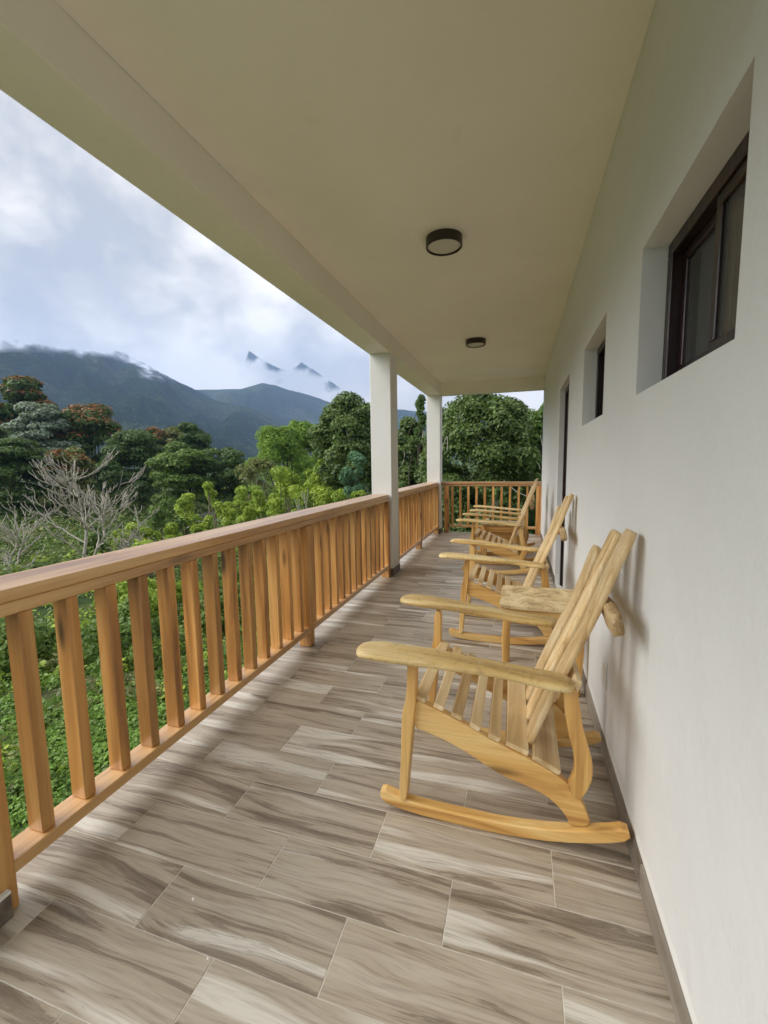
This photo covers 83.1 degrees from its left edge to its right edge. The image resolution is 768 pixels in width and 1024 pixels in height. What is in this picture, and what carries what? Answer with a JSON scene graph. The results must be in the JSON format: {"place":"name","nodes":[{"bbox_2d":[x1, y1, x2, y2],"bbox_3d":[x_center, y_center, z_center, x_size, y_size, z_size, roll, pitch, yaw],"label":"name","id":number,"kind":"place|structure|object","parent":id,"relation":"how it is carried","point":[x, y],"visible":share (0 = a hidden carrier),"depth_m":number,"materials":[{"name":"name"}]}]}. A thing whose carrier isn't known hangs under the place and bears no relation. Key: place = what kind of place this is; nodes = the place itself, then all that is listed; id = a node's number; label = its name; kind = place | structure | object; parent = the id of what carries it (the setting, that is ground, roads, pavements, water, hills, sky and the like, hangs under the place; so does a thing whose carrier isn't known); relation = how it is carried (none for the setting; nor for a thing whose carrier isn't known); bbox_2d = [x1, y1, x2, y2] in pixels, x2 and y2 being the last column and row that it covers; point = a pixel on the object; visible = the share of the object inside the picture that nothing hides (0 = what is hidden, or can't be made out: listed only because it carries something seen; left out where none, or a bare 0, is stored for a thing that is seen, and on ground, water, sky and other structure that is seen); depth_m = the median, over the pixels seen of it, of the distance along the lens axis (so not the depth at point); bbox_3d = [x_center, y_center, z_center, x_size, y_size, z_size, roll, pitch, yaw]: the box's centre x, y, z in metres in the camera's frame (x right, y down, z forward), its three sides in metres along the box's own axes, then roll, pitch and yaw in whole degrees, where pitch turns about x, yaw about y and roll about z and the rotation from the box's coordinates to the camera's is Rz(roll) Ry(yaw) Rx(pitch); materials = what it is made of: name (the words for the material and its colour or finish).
{"place":"outdoors","nodes":[
{"label":"outdoors","id":0,"kind":"place"},
{"bbox_2d":[0,346,496,472],"bbox_3d":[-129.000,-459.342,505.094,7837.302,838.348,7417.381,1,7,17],"label":"mountain","id":1,"kind":"structure","parent":0,"point":[131,396],"depth_m":1559.15,"materials":[{"name":"grey"}]},
{"bbox_2d":[0,462,530,833],"bbox_3d":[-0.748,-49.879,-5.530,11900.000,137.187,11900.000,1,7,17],"label":"ground","id":2,"kind":"structure","parent":0,"point":[85,600],"depth_m":17.58,"materials":[{"name":"green plant"}]},
{"bbox_2d":[0,403,19,485],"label":"flowering tree","id":3,"kind":"object","parent":2,"relation":"on","point":[6,415],"visible":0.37,"depth_m":82.06,"materials":[{"name":"green plant"}]},
{"bbox_2d":[0,618,56,671],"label":"leafy bush","id":4,"kind":"object","parent":2,"relation":"on","point":[45,637],"visible":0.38,"depth_m":11.92,"materials":[{"name":"green plant"}]},
{"bbox_2d":[0,375,59,500],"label":"flowering tree","id":5,"kind":"object","parent":2,"relation":"on","point":[14,389],"visible":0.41,"depth_m":99.91,"materials":[{"name":"green plant"}]},
{"bbox_2d":[0,438,61,533],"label":"dark feathery tree","id":6,"kind":"object","parent":2,"relation":"on","point":[17,455],"visible":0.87,"depth_m":58.09,"materials":[{"name":"green plant"}]},
{"bbox_2d":[0,489,61,571],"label":"bare tree","id":7,"kind":"object","parent":2,"relation":"on","point":[6,530],"visible":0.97,"depth_m":28.54,"materials":[{"name":"grey plant"}]},
{"bbox_2d":[0,401,93,507],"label":"silver tree","id":8,"kind":"object","parent":2,"relation":"on","point":[38,423],"visible":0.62,"depth_m":72.63,"materials":[{"name":"green plant"}]},
{"bbox_2d":[31,446,102,530],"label":"flowering tree","id":9,"kind":"object","parent":2,"relation":"on","point":[71,454],"visible":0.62,"depth_m":60.88,"materials":[{"name":"green plant"}]},
{"bbox_2d":[1,667,158,739],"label":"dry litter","id":10,"kind":"object","parent":2,"relation":"on","point":[88,692],"visible":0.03,"depth_m":9.86,"materials":[{"name":"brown plant"}]},
{"bbox_2d":[21,447,145,557],"bbox_3d":[-19.397,0.193,27.008,8.300,8.465,5.274,1,7,17],"label":"bare tree","id":11,"kind":"object","parent":2,"relation":"on","point":[80,509],"visible":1,"depth_m":26.77,"materials":[{"name":"grey plant"}]},
{"bbox_2d":[41,403,126,514],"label":"flowering tree","id":12,"kind":"object","parent":2,"relation":"on","point":[95,425],"visible":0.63,"depth_m":78.12,"materials":[{"name":"green plant"}]},
{"bbox_2d":[75,524,108,554],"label":"light shrub","id":13,"kind":"object","parent":2,"relation":"on","point":[93,538],"visible":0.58,"depth_m":35.93,"materials":[{"name":"green plant"}]},
{"bbox_2d":[111,529,134,550],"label":"light shrub","id":14,"kind":"object","parent":2,"relation":"on","point":[115,534],"visible":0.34,"depth_m":31.01,"materials":[{"name":"green plant"}]},
{"bbox_2d":[80,596,179,673],"bbox_3d":[-6.612,3.218,11.453,3.068,1.768,2.349,1,7,17],"label":"leafy bush","id":15,"kind":"object","parent":2,"relation":"on","point":[124,624],"visible":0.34,"depth_m":11.17,"materials":[{"name":"green plant"}]},
{"bbox_2d":[95,429,175,516],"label":"umbrella tree","id":16,"kind":"object","parent":2,"relation":"on","point":[137,451],"visible":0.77,"depth_m":73.33,"materials":[{"name":"green plant"}]},
{"bbox_2d":[109,505,163,550],"bbox_3d":[-15.338,1.903,27.071,4.336,4.589,3.105,10,12,59],"label":"bare tree","id":17,"kind":"object","parent":2,"relation":"on","point":[127,539],"visible":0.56,"depth_m":27.32,"materials":[{"name":"grey plant"}]},
{"bbox_2d":[0,602,282,838],"bbox_3d":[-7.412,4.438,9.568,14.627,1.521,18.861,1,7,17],"label":"grass","id":18,"kind":"structure","parent":2,"relation":"on","point":[98,733],"depth_m":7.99,"materials":[{"name":"green plant"}]},
{"bbox_2d":[124,522,160,542],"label":"light shrub","id":19,"kind":"object","parent":2,"relation":"on","point":[129,527],"visible":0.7,"depth_m":38.04,"materials":[{"name":"green plant"}]},
{"bbox_2d":[132,539,153,578],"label":"light shrub","id":20,"kind":"object","parent":2,"relation":"on","point":[138,543],"visible":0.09,"depth_m":24.61,"materials":[{"name":"green plant"}]},
{"bbox_2d":[91,577,203,632],"bbox_3d":[-8.457,3.192,15.365,3.059,1.950,3.351,1,7,17],"label":"leafy bush","id":21,"kind":"object","parent":2,"relation":"on","point":[122,587],"visible":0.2,"depth_m":14.87,"materials":[{"name":"green plant"}]},
{"bbox_2d":[133,426,169,491],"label":"flowering tree","id":22,"kind":"object","parent":2,"relation":"on","point":[162,436],"visible":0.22,"depth_m":100.38,"materials":[{"name":"green plant"}]},
{"bbox_2d":[145,504,185,539],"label":"light shrub","id":23,"kind":"object","parent":2,"relation":"on","point":[162,518],"visible":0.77,"depth_m":42.35,"materials":[{"name":"green plant"}]},
{"bbox_2d":[163,522,183,571],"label":"light shrub","id":24,"kind":"object","parent":2,"relation":"on","point":[170,530],"visible":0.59,"depth_m":27.37,"materials":[{"name":"green plant"}]},
{"bbox_2d":[162,426,184,488],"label":"olive tree","id":25,"kind":"object","parent":2,"relation":"on","point":[173,432],"visible":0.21,"depth_m":110.10,"materials":[{"name":"green plant"}]},
{"bbox_2d":[119,512,235,527],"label":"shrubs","id":26,"kind":"object","parent":2,"relation":"on","point":[203,515],"visible":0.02,"depth_m":71.48,"materials":[{"name":"plant"}]},
{"bbox_2d":[144,441,217,510],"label":"umbrella tree","id":27,"kind":"object","parent":2,"relation":"on","point":[181,458],"visible":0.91,"depth_m":65.34,"materials":[{"name":"green plant"}]},
{"bbox_2d":[173,492,202,534],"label":"light shrub","id":28,"kind":"object","parent":2,"relation":"on","point":[184,506],"visible":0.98,"depth_m":43.52,"materials":[{"name":"green plant"}]},
{"bbox_2d":[177,422,213,491],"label":"umbrella tree","id":29,"kind":"object","parent":2,"relation":"on","point":[195,437],"visible":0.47,"depth_m":100.61,"materials":[{"name":"green plant"}]},
{"bbox_2d":[190,515,213,564],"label":"light shrub","id":30,"kind":"object","parent":2,"relation":"on","point":[206,524],"visible":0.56,"depth_m":29.07,"materials":[{"name":"green plant"}]},
{"bbox_2d":[202,481,218,528],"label":"light shrub","id":31,"kind":"object","parent":2,"relation":"on","point":[210,492],"visible":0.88,"depth_m":38.20,"materials":[{"name":"green plant"}]},
{"bbox_2d":[194,447,252,504],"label":"umbrella tree","id":32,"kind":"object","parent":2,"relation":"on","point":[229,461],"visible":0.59,"depth_m":70.38,"materials":[{"name":"green plant"}]},
{"bbox_2d":[212,501,237,526],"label":"light shrub","id":33,"kind":"object","parent":2,"relation":"on","point":[227,512],"visible":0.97,"depth_m":35.22,"materials":[{"name":"green plant"}]},
{"bbox_2d":[0,512,473,695],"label":"undergrowth","id":34,"kind":"object","parent":2,"relation":"on","point":[70,555],"visible":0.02,"depth_m":29.24,"materials":[{"name":"green plant"}]},
{"bbox_2d":[201,575,281,632],"bbox_3d":[-4.335,3.001,14.040,3.313,2.209,2.809,1,7,17],"label":"leafy bush","id":35,"kind":"object","parent":2,"relation":"on","point":[203,623],"visible":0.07,"depth_m":13.76,"materials":[{"name":"green plant"}]},
{"bbox_2d":[219,560,267,597],"bbox_3d":[-5.589,3.102,18.277,3.545,2.310,3.317,1,7,17],"label":"leafy bush","id":36,"kind":"object","parent":2,"relation":"on","point":[220,582],"visible":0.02,"depth_m":17.56,"materials":[{"name":"green plant"}]},
{"bbox_2d":[0,483,490,565],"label":"thicket","id":37,"kind":"object","parent":2,"relation":"on","point":[121,517],"visible":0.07,"depth_m":53.41,"materials":[{"name":"green plant"}]},
{"bbox_2d":[232,485,260,517],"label":"light shrub","id":38,"kind":"object","parent":2,"relation":"on","point":[240,502],"visible":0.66,"depth_m":39.34,"materials":[{"name":"green plant"}]},
{"bbox_2d":[236,506,256,523],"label":"light shrub","id":39,"kind":"object","parent":2,"relation":"on","point":[248,514],"visible":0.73,"depth_m":24.32,"materials":[{"name":"green plant"}]},
{"bbox_2d":[12,455,489,524],"bbox_3d":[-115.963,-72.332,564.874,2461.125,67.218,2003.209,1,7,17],"label":"distant woods","id":40,"kind":"object","parent":2,"relation":"on","point":[457,462],"visible":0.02,"depth_m":288.50,"materials":[{"name":"green plant"}]},
{"bbox_2d":[234,457,274,518],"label":"twiggy tree","id":41,"kind":"object","parent":2,"relation":"on","point":[249,472],"visible":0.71,"depth_m":45.23,"materials":[{"name":"green plant"}]},
{"bbox_2d":[252,489,278,542],"bbox_3d":[-9.592,0.698,34.835,2.623,5.218,1.909,1,7,17],"label":"light shrub","id":42,"kind":"object","parent":2,"relation":"on","point":[262,506],"visible":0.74,"depth_m":34.24,"materials":[{"name":"green plant"}]},
{"bbox_2d":[266,497,285,558],"bbox_3d":[-6.404,1.518,26.393,1.201,4.915,1.384,1,7,17],"label":"light shrub","id":43,"kind":"object","parent":2,"relation":"on","point":[276,507],"visible":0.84,"depth_m":25.87,"materials":[{"name":"green plant"}]},
{"bbox_2d":[244,425,314,512],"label":"tree","id":44,"kind":"object","parent":2,"relation":"on","point":[275,443],"visible":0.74,"depth_m":54.70,"materials":[{"name":"green plant"}]},
{"bbox_2d":[270,465,306,512],"bbox_3d":[-7.164,0.058,31.816,2.283,7.035,3.117,4,8,37],"label":"light shrub","id":45,"kind":"object","parent":2,"relation":"on","point":[285,478],"visible":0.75,"depth_m":31.09,"materials":[{"name":"green plant"}]},
{"bbox_2d":[295,491,307,509],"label":"bare tree","id":46,"kind":"object","parent":2,"relation":"on","point":[304,501],"visible":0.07,"depth_m":20.80,"materials":[{"name":"grey plant"}]},
{"bbox_2d":[285,419,323,508],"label":"bamboo","id":47,"kind":"object","parent":2,"relation":"on","point":[303,427],"visible":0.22,"depth_m":64.20,"materials":[{"name":"green plant"}]},
{"bbox_2d":[287,474,335,509],"bbox_3d":[-4.873,0.531,29.169,3.244,6.142,2.754,0,6,6],"label":"light shrub","id":48,"kind":"object","parent":2,"relation":"on","point":[310,482],"visible":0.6,"depth_m":28.34,"materials":[{"name":"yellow plant"}]},
{"bbox_2d":[305,459,326,507],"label":"light shrub","id":49,"kind":"object","parent":2,"relation":"on","point":[308,472],"visible":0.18,"depth_m":31.92,"materials":[{"name":"green plant"}]},
{"bbox_2d":[309,485,350,505],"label":"light shrub","id":50,"kind":"object","parent":2,"relation":"on","point":[325,496],"visible":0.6,"depth_m":26.49,"materials":[{"name":"green plant"}]},
{"bbox_2d":[306,391,371,500],"bbox_3d":[-2.116,-2.268,29.847,5.983,11.842,6.194,1,7,17],"label":"broad tree","id":51,"kind":"object","parent":2,"relation":"on","point":[344,420],"visible":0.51,"depth_m":28.05,"materials":[{"name":"green plant"}]},
{"bbox_2d":[338,450,366,498],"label":"tree","id":52,"kind":"object","parent":2,"relation":"on","point":[356,458],"visible":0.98,"depth_m":23.36,"materials":[{"name":"green plant"}]},
{"bbox_2d":[351,490,366,497],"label":"light shrub","id":53,"kind":"object","parent":2,"relation":"on","point":[356,494],"visible":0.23,"depth_m":21.38,"materials":[{"name":"green plant"}]},
{"bbox_2d":[398,416,425,487],"bbox_3d":[1.487,-1.124,26.779,3.457,9.500,3.283,1,7,17],"label":"slender tree","id":54,"kind":"object","parent":2,"relation":"on","point":[406,443],"visible":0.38,"depth_m":25.50,"materials":[{"name":"green plant"}]},
{"bbox_2d":[400,394,426,485],"bbox_3d":[1.840,-1.543,25.491,1.698,10.551,1.331,-2,6,-7],"label":"slender tree","id":55,"kind":"object","parent":2,"relation":"on","point":[420,407],"visible":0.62,"depth_m":25.02,"materials":[{"name":"green plant"}]},
{"bbox_2d":[414,393,541,533],"bbox_3d":[4.208,-0.517,18.744,6.191,9.528,5.626,1,7,17],"label":"broad tree","id":56,"kind":"object","parent":2,"relation":"on","point":[505,419],"visible":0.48,"depth_m":17.09,"materials":[{"name":"green plant"}]},
{"bbox_2d":[487,408,540,529],"bbox_3d":[7.954,-0.684,24.746,4.638,10.298,4.721,1,7,17],"label":"broad tree","id":57,"kind":"object","parent":2,"relation":"on","point":[514,499],"visible":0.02,"depth_m":23.76,"materials":[{"name":"green plant"}]},
{"bbox_2d":[520,401,543,533],"bbox_3d":[7.653,-0.307,19.554,3.021,9.352,2.999,-7,9,-43],"label":"broad tree","id":58,"kind":"object","parent":2,"relation":"on","point":[536,417],"visible":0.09,"depth_m":19.18,"materials":[{"name":"green plant"}]},
{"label":"lower storey wall","id":59,"kind":"structure","parent":2,"relation":"on","visible":0},
{"bbox_2d":[0,531,676,1023],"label":"balcony floor","id":60,"kind":"structure","parent":59,"relation":"on","point":[288,849],"depth_m":1.42,"materials":[{"name":"tile"}]},
{"bbox_2d":[0,889,13,927],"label":"column","id":61,"kind":"structure","parent":60,"relation":"on","point":[6,912],"depth_m":1.30,"materials":[{"name":"paint"}]},
{"bbox_2d":[0,494,390,908],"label":"wooden railing","id":62,"kind":"object","parent":60,"relation":"on","point":[334,557],"visible":1,"depth_m":1.96,"materials":[{"name":"brown wood"}]},
{"bbox_2d":[370,353,399,575],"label":"column","id":63,"kind":"structure","parent":60,"relation":"on","point":[384,416],"depth_m":5.16,"materials":[{"name":"paint"}]},
{"bbox_2d":[398,482,438,562],"bbox_3d":[0.504,0.083,6.988,0.239,0.991,2.996,1,7,17],"label":"wooden railing","id":64,"kind":"object","parent":60,"relation":"on","point":[418,504],"visible":0.87,"depth_m":6.71,"materials":[{"name":"brown wood"}]},
{"bbox_2d":[427,395,442,532],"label":"column","id":65,"kind":"structure","parent":60,"relation":"on","point":[434,438],"depth_m":8.29,"materials":[{"name":"paint"}]},
{"bbox_2d":[441,481,541,534],"bbox_3d":[2.024,-0.084,8.286,1.842,0.991,0.140,1,7,17],"label":"wooden railing","id":66,"kind":"object","parent":60,"relation":"on","point":[536,527],"visible":0.81,"depth_m":8.25,"materials":[{"name":"brown wood"}]},
{"bbox_2d":[356,528,636,843],"bbox_3d":[0.450,0.591,1.813,0.952,1.124,0.772,1,7,17],"label":"rocking chair","id":67,"kind":"object","parent":60,"relation":"on","point":[542,723],"visible":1,"depth_m":1.60,"materials":[{"name":"brown wood"}]},
{"bbox_2d":[456,482,538,574],"bbox_3d":[1.432,0.170,5.474,0.952,1.124,0.772,1,7,17],"label":"rocking chair","id":68,"kind":"object","parent":60,"relation":"on","point":[477,533],"visible":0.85,"depth_m":5.25,"materials":[{"name":"brown wood"}]},
{"bbox_2d":[481,520,517,555],"bbox_3d":[1.622,0.403,6.075,0.492,0.522,0.443,1,7,17],"label":"side table","id":69,"kind":"object","parent":60,"relation":"on","point":[487,527],"visible":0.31,"depth_m":5.89,"materials":[{"name":"brown wood"}]},
{"bbox_2d":[470,478,537,555],"bbox_3d":[1.802,0.049,6.523,0.952,1.124,0.772,1,7,16],"label":"rocking chair","id":70,"kind":"object","parent":60,"relation":"on","point":[506,535],"visible":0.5,"depth_m":6.30,"materials":[{"name":"brown wood"}]},
{"bbox_2d":[439,493,573,644],"bbox_3d":[0.966,0.400,3.463,0.952,1.124,0.772,1,7,17],"label":"rocking chair","id":71,"kind":"object","parent":60,"relation":"on","point":[539,564],"visible":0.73,"depth_m":3.27,"materials":[{"name":"brown wood"}]},
{"bbox_2d":[500,585,583,697],"bbox_3d":[0.982,0.785,2.720,0.492,0.522,0.443,1,7,17],"label":"side table","id":72,"kind":"object","parent":60,"relation":"on","point":[551,602],"visible":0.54,"depth_m":2.60,"materials":[{"name":"brown wood"}]},
{"bbox_2d":[540,0,767,1023],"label":"house wall","id":73,"kind":"structure","parent":60,"relation":"on","point":[671,471],"depth_m":1.11,"materials":[{"name":"paint"}]},
{"bbox_2d":[440,376,544,395],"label":"end beam","id":74,"kind":"structure","parent":73,"relation":"attached to","point":[524,384],"depth_m":7.86,"materials":[{"name":"paint"}]},
{"bbox_2d":[559,385,568,586],"bbox_3d":[1.826,-0.194,4.244,0.130,2.106,0.902,1,7,17],"label":"door","id":75,"kind":"structure","parent":73,"relation":"attached to","point":[564,474],"depth_m":4.58,"materials":[{"name":"brown wood"}]},
{"bbox_2d":[595,338,605,417],"bbox_3d":[1.321,-0.782,2.501,0.084,0.496,0.772,1,7,17],"label":"window","id":76,"kind":"structure","parent":73,"relation":"attached to","point":[600,380],"depth_m":2.83,"materials":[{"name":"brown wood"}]},
{"bbox_2d":[601,657,606,689],"bbox_3d":[1.021,0.749,2.013,0.008,0.120,0.090,1,7,17],"label":"wall outlet","id":77,"kind":"object","parent":73,"relation":"attached to","point":[604,674],"depth_m":1.99,"materials":[{"name":"white plastic"}]},
{"bbox_2d":[662,130,749,379],"bbox_3d":[0.898,-0.626,1.148,0.084,0.496,0.758,1,7,17],"label":"window","id":78,"kind":"structure","parent":73,"relation":"attached to","point":[718,211],"depth_m":1.16,"materials":[{"name":"brown wood"}]},
{"bbox_2d":[0,90,543,411],"label":"sky","id":79,"kind":"structure","parent":0,"point":[91,263],"materials":[{"name":"white"}]},
{"bbox_2d":[247,351,337,388],"bbox_3d":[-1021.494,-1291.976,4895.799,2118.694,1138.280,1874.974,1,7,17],"label":"mountain","id":80,"kind":"structure","parent":0,"point":[253,357],"depth_m":5174.83,"materials":[{"name":"grey"}]},
{"bbox_2d":[196,383,486,439],"bbox_3d":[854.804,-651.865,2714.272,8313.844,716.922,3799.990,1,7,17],"label":"mountain","id":81,"kind":"structure","parent":0,"point":[282,404],"depth_m":3159.18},
{"bbox_2d":[690,233,714,359],"bbox_3d":[2.373,-0.417,3.073,0.100,3.192,9.730,1,7,17],"label":"room interior","id":82,"kind":"object","parent":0,"point":[702,297],"depth_m":3.27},
{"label":"roof slab","id":83,"kind":"structure","parent":0,"visible":0},
{"bbox_2d":[0,0,439,394],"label":"eaves beam","id":84,"kind":"structure","parent":83,"relation":"attached to","point":[64,73],"depth_m":1.84,"materials":[{"name":"paint"}]},
{"bbox_2d":[54,0,655,382],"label":"ceiling","id":85,"kind":"structure","parent":83,"relation":"attached to","point":[359,151],"depth_m":1.94,"materials":[{"name":"paint"}]},
{"bbox_2d":[426,228,461,255],"bbox_3d":[0.399,-1.790,2.883,0.240,0.062,0.240,1,7,17],"label":"ceiling light","id":86,"kind":"object","parent":85,"relation":"attached to","point":[444,242],"visible":1,"depth_m":2.83,"materials":[{"name":"brown metal"}]},
{"bbox_2d":[466,337,485,347],"bbox_3d":[1.121,-2.068,5.292,0.240,0.062,0.240,1,7,17],"label":"ceiling light","id":87,"kind":"object","parent":85,"relation":"attached to","point":[475,342],"visible":1,"depth_m":5.23,"materials":[{"name":"brown metal"}]}
]}

